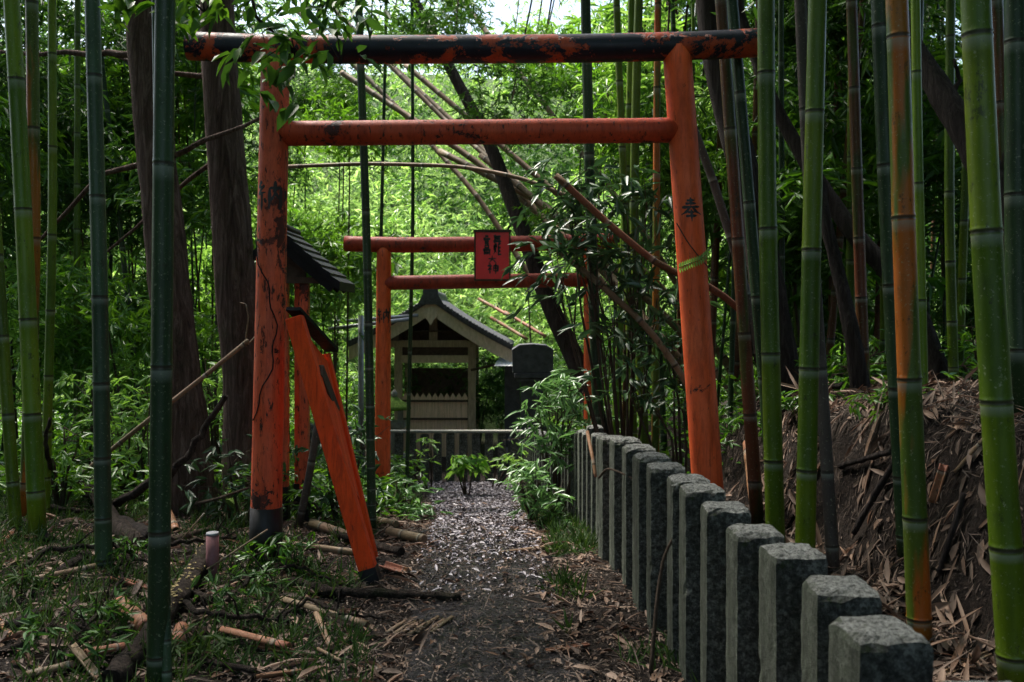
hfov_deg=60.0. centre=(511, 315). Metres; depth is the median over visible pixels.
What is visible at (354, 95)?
leafy bamboo
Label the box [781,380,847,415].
weeds
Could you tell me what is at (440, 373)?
leafy bamboo
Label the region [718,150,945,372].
leafy bamboo
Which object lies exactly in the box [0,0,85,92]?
leafy bamboo
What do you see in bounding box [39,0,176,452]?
leafy bamboo
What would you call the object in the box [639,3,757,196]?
bamboo spray
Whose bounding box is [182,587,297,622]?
fallen branch
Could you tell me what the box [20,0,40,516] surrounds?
bamboo
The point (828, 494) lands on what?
bamboo
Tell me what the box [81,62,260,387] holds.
leafy bamboo
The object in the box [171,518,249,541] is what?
fallen stick
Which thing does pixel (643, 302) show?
bamboo
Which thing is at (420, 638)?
fallen sheaths
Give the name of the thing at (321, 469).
ground cover
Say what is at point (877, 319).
bamboo
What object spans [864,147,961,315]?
leafy bamboo
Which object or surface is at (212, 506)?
weeds
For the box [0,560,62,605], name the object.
weeds
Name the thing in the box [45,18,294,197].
leafy bamboo
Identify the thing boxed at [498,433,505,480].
stone fence post
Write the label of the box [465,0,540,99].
bamboo spray
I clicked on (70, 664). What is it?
cut bamboo piece
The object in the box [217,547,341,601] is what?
fallen branch
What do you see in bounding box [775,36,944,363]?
leafy bamboo
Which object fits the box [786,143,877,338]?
leafy bamboo
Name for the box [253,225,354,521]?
roofed shrine
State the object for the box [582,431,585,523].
stone fence post
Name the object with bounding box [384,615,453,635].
bamboo mat piece
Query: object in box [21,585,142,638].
weeds
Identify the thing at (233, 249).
cedar tree
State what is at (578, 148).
bamboo spray
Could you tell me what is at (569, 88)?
leafy bamboo
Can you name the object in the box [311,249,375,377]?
leafy bamboo
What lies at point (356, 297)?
leafy bamboo
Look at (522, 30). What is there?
bamboo spray
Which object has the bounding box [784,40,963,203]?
leafy bamboo
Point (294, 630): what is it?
grass
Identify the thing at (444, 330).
shrine pavilion
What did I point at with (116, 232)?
leafy bamboo
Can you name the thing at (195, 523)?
thin twig
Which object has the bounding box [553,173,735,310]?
broken cane
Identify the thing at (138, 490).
crooked branch
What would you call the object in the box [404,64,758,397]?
fallen cane
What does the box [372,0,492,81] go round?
bamboo spray
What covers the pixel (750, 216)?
bamboo
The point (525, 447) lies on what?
stone fence post
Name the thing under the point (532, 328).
broken cane
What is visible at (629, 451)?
stone fence post
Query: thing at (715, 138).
bamboo spray
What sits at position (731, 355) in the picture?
bamboo
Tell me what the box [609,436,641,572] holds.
stone fence post
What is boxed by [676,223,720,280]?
thin twig
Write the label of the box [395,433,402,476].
stone fence post
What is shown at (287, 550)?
weeds
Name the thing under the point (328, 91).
leafy bamboo
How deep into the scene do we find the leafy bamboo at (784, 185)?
8.14 m
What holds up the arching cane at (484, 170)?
on the ground at (970, 602)
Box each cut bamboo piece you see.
[0,619,43,675]
[1,528,17,543]
[6,547,40,566]
[25,659,78,677]
[35,563,96,580]
[41,569,95,578]
[66,642,101,681]
[84,642,125,655]
[110,576,147,590]
[116,596,146,630]
[171,509,179,530]
[172,621,187,652]
[190,608,225,622]
[218,626,291,647]
[256,668,300,678]
[377,516,398,527]
[379,561,407,573]
[385,527,427,542]
[743,440,748,498]
[928,463,948,503]
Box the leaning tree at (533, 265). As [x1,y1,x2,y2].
[333,0,608,434]
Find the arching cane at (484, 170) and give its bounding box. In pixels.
[288,162,574,199]
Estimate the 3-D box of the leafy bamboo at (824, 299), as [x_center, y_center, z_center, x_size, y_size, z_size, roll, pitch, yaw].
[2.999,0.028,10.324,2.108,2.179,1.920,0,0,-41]
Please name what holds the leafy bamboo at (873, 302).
on the ground at (970, 602)
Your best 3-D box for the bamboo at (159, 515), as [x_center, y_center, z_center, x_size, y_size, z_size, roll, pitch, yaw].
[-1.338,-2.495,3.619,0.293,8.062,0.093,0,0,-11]
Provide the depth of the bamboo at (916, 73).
5.37 m
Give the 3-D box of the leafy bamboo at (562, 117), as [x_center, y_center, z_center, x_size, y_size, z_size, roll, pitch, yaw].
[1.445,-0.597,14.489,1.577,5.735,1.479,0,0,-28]
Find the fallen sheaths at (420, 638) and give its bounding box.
[0,366,996,681]
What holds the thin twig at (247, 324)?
attached to the leaning cane at (184, 391)
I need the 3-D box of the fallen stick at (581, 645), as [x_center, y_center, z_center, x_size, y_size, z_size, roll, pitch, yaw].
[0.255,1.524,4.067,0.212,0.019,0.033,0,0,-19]
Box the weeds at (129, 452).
[53,371,149,493]
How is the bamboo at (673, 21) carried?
on the ground at (970, 602)
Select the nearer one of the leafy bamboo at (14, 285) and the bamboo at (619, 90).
the bamboo at (619, 90)
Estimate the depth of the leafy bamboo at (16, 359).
10.96 m
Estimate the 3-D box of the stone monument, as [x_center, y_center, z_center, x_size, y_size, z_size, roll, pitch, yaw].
[0.337,1.489,14.600,1.000,2.058,0.700,0,0,0]
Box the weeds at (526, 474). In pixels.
[487,458,577,523]
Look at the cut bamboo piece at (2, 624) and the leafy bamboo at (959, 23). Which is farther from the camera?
the leafy bamboo at (959, 23)
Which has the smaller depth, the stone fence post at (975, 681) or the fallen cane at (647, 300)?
the stone fence post at (975, 681)
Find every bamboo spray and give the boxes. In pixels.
[297,0,437,88]
[364,1,416,34]
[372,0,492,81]
[395,0,495,34]
[404,0,486,78]
[411,0,478,12]
[445,0,570,159]
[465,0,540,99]
[490,0,573,108]
[495,0,578,88]
[504,0,596,92]
[510,27,663,278]
[547,2,751,195]
[553,2,666,156]
[565,2,689,71]
[565,9,642,183]
[567,0,706,88]
[593,1,726,215]
[593,3,665,161]
[604,24,671,213]
[616,1,675,299]
[625,27,688,75]
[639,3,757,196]
[639,69,752,166]
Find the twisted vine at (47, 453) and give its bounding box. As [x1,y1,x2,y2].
[43,417,52,477]
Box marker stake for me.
[206,531,218,580]
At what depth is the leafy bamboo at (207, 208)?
11.97 m
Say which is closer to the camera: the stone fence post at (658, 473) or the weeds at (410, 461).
the stone fence post at (658, 473)
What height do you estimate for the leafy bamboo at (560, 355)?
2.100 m
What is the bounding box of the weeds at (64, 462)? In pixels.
[0,399,148,511]
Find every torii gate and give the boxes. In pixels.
[183,28,756,562]
[343,232,629,504]
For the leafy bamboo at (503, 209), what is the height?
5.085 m
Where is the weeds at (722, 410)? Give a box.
[718,406,762,436]
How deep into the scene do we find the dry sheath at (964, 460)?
4.21 m
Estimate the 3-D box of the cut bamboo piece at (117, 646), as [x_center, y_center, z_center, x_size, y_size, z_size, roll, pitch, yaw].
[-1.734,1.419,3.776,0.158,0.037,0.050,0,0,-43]
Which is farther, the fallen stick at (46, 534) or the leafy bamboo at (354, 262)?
the leafy bamboo at (354, 262)
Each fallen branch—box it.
[0,615,145,671]
[1,491,128,525]
[50,560,128,681]
[112,517,248,549]
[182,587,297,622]
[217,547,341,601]
[266,579,384,634]
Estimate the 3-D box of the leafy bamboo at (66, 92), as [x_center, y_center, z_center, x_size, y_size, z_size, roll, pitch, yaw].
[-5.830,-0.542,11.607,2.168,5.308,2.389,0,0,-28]
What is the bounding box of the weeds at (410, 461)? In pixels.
[390,437,440,489]
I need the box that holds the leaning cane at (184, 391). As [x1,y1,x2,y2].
[78,339,249,476]
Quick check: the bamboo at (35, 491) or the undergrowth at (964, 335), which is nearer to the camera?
the bamboo at (35, 491)
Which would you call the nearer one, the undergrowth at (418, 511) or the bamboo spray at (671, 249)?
the undergrowth at (418, 511)
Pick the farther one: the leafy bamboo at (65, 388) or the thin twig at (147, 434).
the leafy bamboo at (65, 388)
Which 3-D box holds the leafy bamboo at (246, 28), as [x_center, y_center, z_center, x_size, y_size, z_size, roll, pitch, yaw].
[-4.960,-1.140,13.649,2.320,6.950,2.247,0,0,-33]
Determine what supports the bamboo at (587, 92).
on the ground at (970, 602)
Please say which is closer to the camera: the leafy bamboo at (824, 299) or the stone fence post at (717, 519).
the stone fence post at (717, 519)
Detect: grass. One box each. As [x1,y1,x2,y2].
[0,476,428,681]
[508,483,697,681]
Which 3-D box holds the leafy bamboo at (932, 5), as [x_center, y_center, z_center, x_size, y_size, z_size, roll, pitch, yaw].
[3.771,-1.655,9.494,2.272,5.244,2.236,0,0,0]
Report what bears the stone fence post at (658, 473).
on the ground at (970, 602)
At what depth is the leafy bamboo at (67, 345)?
9.06 m
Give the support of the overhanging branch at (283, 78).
attached to the surrounding grove
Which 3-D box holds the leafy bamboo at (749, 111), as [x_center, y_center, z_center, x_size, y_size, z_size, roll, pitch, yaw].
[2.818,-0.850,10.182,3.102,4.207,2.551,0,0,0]
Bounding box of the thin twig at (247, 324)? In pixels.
[240,302,253,345]
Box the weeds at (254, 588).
[230,567,296,605]
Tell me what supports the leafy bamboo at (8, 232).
on the ground at (970, 602)
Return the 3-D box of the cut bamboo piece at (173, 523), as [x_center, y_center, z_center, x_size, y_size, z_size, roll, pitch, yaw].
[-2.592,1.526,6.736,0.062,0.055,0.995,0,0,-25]
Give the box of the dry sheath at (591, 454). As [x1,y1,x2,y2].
[586,430,596,476]
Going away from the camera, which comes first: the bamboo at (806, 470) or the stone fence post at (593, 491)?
the bamboo at (806, 470)
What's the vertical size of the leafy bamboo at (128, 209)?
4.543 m
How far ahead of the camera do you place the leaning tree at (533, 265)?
10.70 m
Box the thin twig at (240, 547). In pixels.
[206,529,267,570]
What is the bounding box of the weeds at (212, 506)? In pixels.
[171,429,296,524]
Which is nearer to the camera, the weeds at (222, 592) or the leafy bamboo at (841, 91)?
the weeds at (222, 592)
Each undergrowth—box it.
[283,404,405,521]
[311,475,454,519]
[795,329,886,389]
[885,304,977,381]
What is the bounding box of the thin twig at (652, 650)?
[648,538,671,675]
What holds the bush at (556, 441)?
on the ground at (970, 602)
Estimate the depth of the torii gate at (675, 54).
5.39 m
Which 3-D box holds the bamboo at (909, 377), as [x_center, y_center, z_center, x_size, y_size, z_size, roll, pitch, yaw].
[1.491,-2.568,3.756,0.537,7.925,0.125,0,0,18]
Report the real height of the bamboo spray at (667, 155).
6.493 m
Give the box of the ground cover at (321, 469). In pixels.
[0,332,976,523]
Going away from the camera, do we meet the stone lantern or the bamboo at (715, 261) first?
the bamboo at (715, 261)
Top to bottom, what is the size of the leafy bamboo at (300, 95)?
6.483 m
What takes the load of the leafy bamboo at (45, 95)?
on the ground at (970, 602)
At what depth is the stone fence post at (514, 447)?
13.04 m
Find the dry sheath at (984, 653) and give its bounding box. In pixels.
[945,650,992,675]
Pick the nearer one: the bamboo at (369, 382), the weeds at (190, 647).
the weeds at (190, 647)
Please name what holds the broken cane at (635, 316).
attached to the glossy shrub at (633, 281)
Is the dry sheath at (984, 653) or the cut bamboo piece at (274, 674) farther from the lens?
the cut bamboo piece at (274, 674)
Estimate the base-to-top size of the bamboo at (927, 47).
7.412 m
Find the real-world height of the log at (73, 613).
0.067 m
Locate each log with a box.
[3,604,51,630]
[39,549,94,586]
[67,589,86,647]
[97,542,207,681]
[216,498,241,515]
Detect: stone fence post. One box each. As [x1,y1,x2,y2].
[310,423,313,443]
[317,438,325,465]
[356,428,364,464]
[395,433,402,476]
[409,433,415,479]
[420,434,428,478]
[433,433,441,480]
[446,433,454,481]
[459,433,466,480]
[472,433,479,480]
[485,433,492,480]
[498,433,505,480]
[511,433,518,480]
[524,428,530,483]
[526,433,527,485]
[528,435,529,484]
[530,433,531,482]
[532,429,540,489]
[534,430,539,485]
[537,431,545,494]
[539,433,541,485]
[541,433,545,486]
[544,435,548,498]
[550,443,552,490]
[561,457,563,501]
[564,443,566,512]
[567,430,571,516]
[570,429,577,515]
[574,430,577,517]
[577,429,585,525]
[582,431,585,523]
[586,425,603,532]
[591,432,607,541]
[596,435,603,541]
[598,435,622,561]
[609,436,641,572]
[622,444,655,589]
[632,451,670,611]
[646,461,684,631]
[667,473,710,660]
[679,482,725,681]
[700,501,750,681]
[726,523,784,681]
[759,542,827,681]
[801,575,881,681]
[828,615,933,681]
[942,680,1010,681]
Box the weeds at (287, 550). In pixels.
[229,531,357,583]
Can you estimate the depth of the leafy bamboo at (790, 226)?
8.50 m
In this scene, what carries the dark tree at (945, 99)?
on the ground at (970, 602)
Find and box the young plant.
[444,453,490,494]
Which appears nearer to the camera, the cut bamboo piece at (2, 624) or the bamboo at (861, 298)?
the cut bamboo piece at (2, 624)
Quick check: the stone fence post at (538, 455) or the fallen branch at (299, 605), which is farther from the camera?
the stone fence post at (538, 455)
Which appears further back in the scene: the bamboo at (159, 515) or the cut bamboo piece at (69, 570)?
the cut bamboo piece at (69, 570)
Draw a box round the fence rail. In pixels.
[310,430,522,432]
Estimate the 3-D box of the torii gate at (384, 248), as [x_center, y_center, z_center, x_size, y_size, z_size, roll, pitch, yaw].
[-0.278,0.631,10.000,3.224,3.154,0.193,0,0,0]
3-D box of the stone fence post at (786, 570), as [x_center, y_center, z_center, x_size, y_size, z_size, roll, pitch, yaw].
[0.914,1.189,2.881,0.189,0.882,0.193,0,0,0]
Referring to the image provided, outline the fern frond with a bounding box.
[679,247,709,272]
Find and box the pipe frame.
[328,314,417,427]
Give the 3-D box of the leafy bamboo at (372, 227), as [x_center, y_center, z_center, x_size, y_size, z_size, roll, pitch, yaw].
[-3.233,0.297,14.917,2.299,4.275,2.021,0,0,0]
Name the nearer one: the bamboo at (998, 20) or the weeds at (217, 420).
the bamboo at (998, 20)
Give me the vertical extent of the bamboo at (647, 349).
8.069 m
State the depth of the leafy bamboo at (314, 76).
15.05 m
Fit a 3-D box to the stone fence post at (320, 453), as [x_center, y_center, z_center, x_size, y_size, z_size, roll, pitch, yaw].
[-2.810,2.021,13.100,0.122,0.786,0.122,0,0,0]
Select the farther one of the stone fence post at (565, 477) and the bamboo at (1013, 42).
the stone fence post at (565, 477)
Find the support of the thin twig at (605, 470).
attached to the stone fence post at (629, 451)
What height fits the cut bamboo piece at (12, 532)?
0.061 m
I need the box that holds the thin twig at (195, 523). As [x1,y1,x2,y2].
[182,513,204,538]
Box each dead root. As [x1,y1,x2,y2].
[828,381,847,389]
[837,449,890,469]
[851,460,891,534]
[935,492,966,573]
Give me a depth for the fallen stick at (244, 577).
5.02 m
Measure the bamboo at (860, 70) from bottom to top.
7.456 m
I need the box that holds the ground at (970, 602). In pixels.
[0,66,1023,681]
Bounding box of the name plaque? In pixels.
[473,230,510,280]
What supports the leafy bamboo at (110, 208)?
on the ground at (970, 602)
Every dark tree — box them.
[607,0,1004,260]
[696,0,798,416]
[738,0,947,381]
[806,0,870,393]
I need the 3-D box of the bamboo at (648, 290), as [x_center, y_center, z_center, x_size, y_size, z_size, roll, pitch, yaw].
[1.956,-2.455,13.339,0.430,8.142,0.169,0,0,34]
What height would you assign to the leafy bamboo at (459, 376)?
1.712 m
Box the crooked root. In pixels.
[81,482,147,543]
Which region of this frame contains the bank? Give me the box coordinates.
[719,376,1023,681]
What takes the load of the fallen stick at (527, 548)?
on the path
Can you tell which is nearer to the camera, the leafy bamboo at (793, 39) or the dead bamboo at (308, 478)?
the dead bamboo at (308, 478)
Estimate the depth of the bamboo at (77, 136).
9.50 m
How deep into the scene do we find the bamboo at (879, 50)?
4.37 m
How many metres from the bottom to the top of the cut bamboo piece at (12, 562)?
0.036 m
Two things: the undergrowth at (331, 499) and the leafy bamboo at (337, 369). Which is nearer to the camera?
the undergrowth at (331, 499)
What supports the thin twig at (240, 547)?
on the ground at (970, 602)
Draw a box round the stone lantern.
[390,389,406,466]
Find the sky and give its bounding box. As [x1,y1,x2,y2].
[0,0,962,79]
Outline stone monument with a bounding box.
[506,343,553,470]
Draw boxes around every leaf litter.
[0,499,683,681]
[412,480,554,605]
[742,371,1023,681]
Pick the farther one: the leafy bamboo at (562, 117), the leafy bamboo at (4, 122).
the leafy bamboo at (562, 117)
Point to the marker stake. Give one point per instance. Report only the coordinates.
(212, 547)
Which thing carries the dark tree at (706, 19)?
on the ground at (970, 602)
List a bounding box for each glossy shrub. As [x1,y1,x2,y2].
[501,155,723,439]
[559,292,687,473]
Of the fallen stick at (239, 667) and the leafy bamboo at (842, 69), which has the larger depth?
the leafy bamboo at (842, 69)
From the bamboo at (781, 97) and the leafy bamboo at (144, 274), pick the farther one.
the leafy bamboo at (144, 274)
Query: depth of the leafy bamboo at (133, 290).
11.07 m
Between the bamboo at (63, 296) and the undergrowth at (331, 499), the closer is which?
the undergrowth at (331, 499)
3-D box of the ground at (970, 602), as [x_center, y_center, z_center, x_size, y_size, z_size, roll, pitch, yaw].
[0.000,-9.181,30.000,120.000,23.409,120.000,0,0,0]
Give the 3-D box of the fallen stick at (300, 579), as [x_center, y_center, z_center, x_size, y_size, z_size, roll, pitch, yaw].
[-1.090,1.509,4.915,0.393,0.081,0.074,0,0,29]
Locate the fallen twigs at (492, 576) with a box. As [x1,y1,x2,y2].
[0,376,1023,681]
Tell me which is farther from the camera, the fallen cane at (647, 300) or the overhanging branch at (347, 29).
the fallen cane at (647, 300)
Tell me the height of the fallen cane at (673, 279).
5.928 m
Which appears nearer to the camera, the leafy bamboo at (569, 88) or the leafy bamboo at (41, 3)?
the leafy bamboo at (41, 3)
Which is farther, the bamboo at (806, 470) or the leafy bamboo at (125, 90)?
the leafy bamboo at (125, 90)
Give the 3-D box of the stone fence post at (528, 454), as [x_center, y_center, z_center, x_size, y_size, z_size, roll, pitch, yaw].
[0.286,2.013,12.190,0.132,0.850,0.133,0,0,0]
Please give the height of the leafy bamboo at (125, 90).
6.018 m
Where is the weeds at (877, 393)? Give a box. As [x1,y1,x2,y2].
[844,379,958,423]
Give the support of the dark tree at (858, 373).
on the ground at (970, 602)
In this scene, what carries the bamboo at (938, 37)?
on the ground at (970, 602)
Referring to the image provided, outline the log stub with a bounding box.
[118,515,147,538]
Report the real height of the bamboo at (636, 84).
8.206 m
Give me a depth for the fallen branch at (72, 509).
6.62 m
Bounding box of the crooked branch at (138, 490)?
[112,394,228,507]
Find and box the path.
[400,479,594,681]
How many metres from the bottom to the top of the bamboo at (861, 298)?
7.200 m
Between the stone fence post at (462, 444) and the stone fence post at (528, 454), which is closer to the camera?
the stone fence post at (528, 454)
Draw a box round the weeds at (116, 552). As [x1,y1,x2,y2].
[90,531,147,562]
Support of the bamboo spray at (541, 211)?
hanging from the leaning tree at (533, 265)
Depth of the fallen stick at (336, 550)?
5.70 m
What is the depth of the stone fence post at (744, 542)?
3.10 m
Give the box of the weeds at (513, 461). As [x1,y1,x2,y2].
[485,441,531,488]
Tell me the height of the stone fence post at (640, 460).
0.871 m
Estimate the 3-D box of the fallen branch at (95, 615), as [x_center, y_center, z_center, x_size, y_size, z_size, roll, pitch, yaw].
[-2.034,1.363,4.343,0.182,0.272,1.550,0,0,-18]
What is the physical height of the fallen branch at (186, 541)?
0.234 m
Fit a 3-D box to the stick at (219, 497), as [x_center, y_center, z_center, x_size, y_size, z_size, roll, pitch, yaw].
[-2.353,1.399,6.731,0.170,0.519,2.061,0,0,-32]
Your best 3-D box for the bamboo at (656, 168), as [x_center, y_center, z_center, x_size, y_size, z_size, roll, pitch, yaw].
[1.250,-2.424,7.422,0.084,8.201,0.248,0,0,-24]
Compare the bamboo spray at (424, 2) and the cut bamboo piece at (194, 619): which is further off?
the bamboo spray at (424, 2)
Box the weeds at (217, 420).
[199,339,222,495]
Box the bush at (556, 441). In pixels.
[506,368,619,511]
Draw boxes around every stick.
[1,505,54,540]
[52,588,126,601]
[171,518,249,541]
[172,578,213,603]
[194,487,249,505]
[196,657,257,672]
[230,563,282,584]
[253,642,294,654]
[280,596,369,625]
[286,541,353,555]
[288,577,345,598]
[308,519,346,533]
[313,611,332,649]
[317,647,341,661]
[318,586,460,600]
[333,531,404,555]
[498,546,546,554]
[545,642,589,651]
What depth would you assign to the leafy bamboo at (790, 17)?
8.87 m
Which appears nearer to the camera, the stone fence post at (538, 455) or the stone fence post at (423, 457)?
the stone fence post at (538, 455)
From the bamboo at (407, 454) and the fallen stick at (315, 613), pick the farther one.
the bamboo at (407, 454)
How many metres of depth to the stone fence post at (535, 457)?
11.31 m
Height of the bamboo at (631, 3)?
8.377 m
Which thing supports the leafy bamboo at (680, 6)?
on the ground at (970, 602)
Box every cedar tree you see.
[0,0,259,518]
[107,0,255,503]
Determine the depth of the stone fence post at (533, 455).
11.59 m
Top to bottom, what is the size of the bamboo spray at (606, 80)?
5.890 m
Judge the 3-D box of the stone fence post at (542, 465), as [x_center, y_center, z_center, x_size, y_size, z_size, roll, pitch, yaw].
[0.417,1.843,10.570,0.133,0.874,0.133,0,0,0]
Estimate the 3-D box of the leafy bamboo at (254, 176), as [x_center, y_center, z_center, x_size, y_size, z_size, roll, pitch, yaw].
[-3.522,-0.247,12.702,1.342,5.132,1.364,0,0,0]
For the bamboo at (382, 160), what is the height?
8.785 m
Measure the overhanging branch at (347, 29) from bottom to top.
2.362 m
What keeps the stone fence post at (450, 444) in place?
on the ground at (970, 602)
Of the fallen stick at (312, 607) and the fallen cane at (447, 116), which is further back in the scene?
the fallen cane at (447, 116)
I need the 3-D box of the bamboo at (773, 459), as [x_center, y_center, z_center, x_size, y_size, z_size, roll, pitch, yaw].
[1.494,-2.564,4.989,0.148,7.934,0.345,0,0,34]
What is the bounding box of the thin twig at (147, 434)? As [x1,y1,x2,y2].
[147,405,149,460]
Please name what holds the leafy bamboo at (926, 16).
on the ground at (970, 602)
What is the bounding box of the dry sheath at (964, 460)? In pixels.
[954,438,981,472]
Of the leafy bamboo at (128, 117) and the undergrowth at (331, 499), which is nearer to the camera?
the undergrowth at (331, 499)
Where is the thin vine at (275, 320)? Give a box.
[253,226,277,420]
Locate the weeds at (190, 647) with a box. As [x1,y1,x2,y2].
[131,615,239,666]
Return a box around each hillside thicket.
[0,0,974,429]
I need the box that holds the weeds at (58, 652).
[11,606,132,667]
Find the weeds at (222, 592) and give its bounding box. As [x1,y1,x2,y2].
[190,569,262,624]
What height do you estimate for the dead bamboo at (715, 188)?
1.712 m
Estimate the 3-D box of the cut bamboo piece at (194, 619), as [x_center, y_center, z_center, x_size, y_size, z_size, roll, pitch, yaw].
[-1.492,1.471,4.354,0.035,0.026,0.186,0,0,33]
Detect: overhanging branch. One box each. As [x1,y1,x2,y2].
[98,0,241,75]
[206,0,385,130]
[231,0,390,45]
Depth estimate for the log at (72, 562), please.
4.92 m
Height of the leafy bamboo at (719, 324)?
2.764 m
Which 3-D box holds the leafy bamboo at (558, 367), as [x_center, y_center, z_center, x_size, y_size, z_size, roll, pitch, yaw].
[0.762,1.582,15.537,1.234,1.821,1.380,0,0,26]
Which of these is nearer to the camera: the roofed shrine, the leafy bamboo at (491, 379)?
the roofed shrine
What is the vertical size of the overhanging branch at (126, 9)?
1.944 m
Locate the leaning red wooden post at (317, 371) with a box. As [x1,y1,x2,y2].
[285,307,381,583]
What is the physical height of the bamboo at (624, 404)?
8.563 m
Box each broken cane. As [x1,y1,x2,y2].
[477,297,508,315]
[490,316,527,340]
[505,310,546,337]
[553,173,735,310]
[556,252,685,388]
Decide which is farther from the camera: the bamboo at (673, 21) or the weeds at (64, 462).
the bamboo at (673, 21)
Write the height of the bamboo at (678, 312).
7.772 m
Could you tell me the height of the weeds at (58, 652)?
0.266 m
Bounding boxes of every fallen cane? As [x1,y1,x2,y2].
[297,12,528,273]
[334,10,551,231]
[340,70,681,364]
[393,64,616,303]
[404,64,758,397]
[437,148,742,407]
[474,13,728,373]
[478,153,679,379]
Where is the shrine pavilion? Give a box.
[348,289,513,457]
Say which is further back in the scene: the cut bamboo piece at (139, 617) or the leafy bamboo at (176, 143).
the leafy bamboo at (176, 143)
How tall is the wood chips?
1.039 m
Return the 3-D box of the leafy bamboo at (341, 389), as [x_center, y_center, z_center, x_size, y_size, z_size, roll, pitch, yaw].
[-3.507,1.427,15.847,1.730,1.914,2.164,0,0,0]
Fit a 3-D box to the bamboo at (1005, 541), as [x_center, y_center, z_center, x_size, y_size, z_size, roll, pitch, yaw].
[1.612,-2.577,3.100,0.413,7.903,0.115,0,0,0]
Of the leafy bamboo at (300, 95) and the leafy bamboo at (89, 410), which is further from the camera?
the leafy bamboo at (300, 95)
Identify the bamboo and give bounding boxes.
[0,0,47,51]
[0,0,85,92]
[0,0,116,230]
[0,46,198,397]
[0,55,87,451]
[0,71,197,445]
[0,73,134,274]
[0,92,119,221]
[0,136,111,461]
[0,208,22,529]
[0,246,125,414]
[1,0,112,389]
[1,134,63,208]
[1,185,113,284]
[3,0,46,538]
[4,142,208,303]
[4,163,145,286]
[5,255,124,458]
[6,245,145,422]
[6,251,204,459]
[13,282,195,431]
[13,294,84,422]
[15,223,149,393]
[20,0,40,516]
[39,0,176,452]
[39,47,191,230]
[40,123,191,478]
[42,0,56,516]
[42,369,149,440]
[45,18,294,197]
[55,340,222,491]
[57,35,68,441]
[65,63,208,420]
[71,269,214,449]
[73,0,80,469]
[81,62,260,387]
[84,0,112,568]
[100,0,284,311]
[101,39,145,478]
[104,136,258,258]
[105,157,210,248]
[108,14,120,279]
[111,21,268,383]
[119,303,221,461]
[134,234,214,398]
[146,0,175,681]
[174,0,279,142]
[182,180,257,315]
[189,235,360,328]
[196,295,311,360]
[204,152,338,466]
[211,4,263,424]
[213,301,218,454]
[243,113,314,204]
[245,148,323,196]
[250,64,353,209]
[252,215,358,353]
[259,76,330,218]
[287,209,383,363]
[289,94,414,424]
[289,211,406,369]
[289,252,374,353]
[289,304,375,379]
[289,318,345,410]
[289,350,357,438]
[293,73,381,386]
[295,421,318,525]
[308,71,372,373]
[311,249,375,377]
[341,363,412,419]
[355,0,376,530]
[379,4,387,236]
[391,359,437,395]
[405,0,414,488]
[411,363,452,385]
[436,363,487,395]
[456,389,504,429]
[462,352,520,445]
[469,164,575,342]
[477,382,547,435]
[479,341,525,429]
[515,63,624,427]
[549,336,607,427]
[550,356,579,427]
[555,99,604,162]
[571,257,646,388]
[574,151,618,203]
[580,0,603,425]
[597,58,874,406]
[602,308,677,411]
[610,183,722,315]
[612,0,634,434]
[613,0,637,437]
[614,68,705,402]
[622,311,626,435]
[630,0,648,443]
[639,71,875,206]
[640,100,645,353]
[642,27,667,453]
[644,201,651,376]
[645,108,665,398]
[646,0,775,390]
[651,0,661,451]
[661,0,945,305]
[661,113,924,347]
[670,0,688,436]
[675,0,682,410]
[677,238,868,366]
[691,3,694,89]
[697,127,755,362]
[703,61,791,385]
[703,84,710,254]
[704,179,869,290]
[710,130,723,361]
[715,0,763,523]
[716,216,931,356]
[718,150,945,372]
[718,244,874,337]
[727,0,744,417]
[727,0,763,449]
[731,38,842,81]
[733,134,757,406]
[744,0,945,118]
[744,7,911,316]
[746,62,787,119]
[752,0,757,353]
[757,0,785,543]
[775,0,960,76]
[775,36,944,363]
[776,1,799,356]
[778,0,784,280]
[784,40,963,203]
[785,0,961,365]
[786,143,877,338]
[794,0,839,573]
[795,0,826,548]
[826,0,865,380]
[826,101,970,349]
[827,46,838,329]
[843,0,1003,50]
[844,32,963,348]
[845,4,857,388]
[846,0,870,386]
[857,6,863,118]
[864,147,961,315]
[867,276,934,325]
[868,229,975,366]
[871,0,903,557]
[873,229,879,368]
[880,278,884,369]
[885,0,932,646]
[911,0,927,384]
[921,0,923,39]
[922,2,930,145]
[923,6,960,40]
[924,0,957,348]
[925,214,975,353]
[930,20,941,322]
[935,0,941,67]
[944,0,958,381]
[957,163,968,379]
[960,0,1023,681]
[991,0,1004,264]
[1003,0,1023,418]
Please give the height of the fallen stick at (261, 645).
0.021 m
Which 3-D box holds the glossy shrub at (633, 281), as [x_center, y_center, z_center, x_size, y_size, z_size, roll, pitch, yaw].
[0.645,0.264,6.514,1.396,3.036,1.188,0,0,41]
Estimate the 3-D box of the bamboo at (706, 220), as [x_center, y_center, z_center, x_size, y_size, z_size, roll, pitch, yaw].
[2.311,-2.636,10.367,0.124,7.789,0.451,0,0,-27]
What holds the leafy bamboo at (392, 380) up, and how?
on the ground at (970, 602)
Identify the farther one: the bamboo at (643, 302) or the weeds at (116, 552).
the bamboo at (643, 302)
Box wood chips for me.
[0,484,682,681]
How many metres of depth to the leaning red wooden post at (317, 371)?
5.20 m
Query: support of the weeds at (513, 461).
on the ground at (970, 602)
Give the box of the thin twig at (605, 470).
[598,468,631,478]
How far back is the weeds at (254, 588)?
4.75 m
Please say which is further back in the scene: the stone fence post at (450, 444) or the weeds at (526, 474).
the stone fence post at (450, 444)
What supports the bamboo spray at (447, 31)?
hanging from the leaning tree at (533, 265)

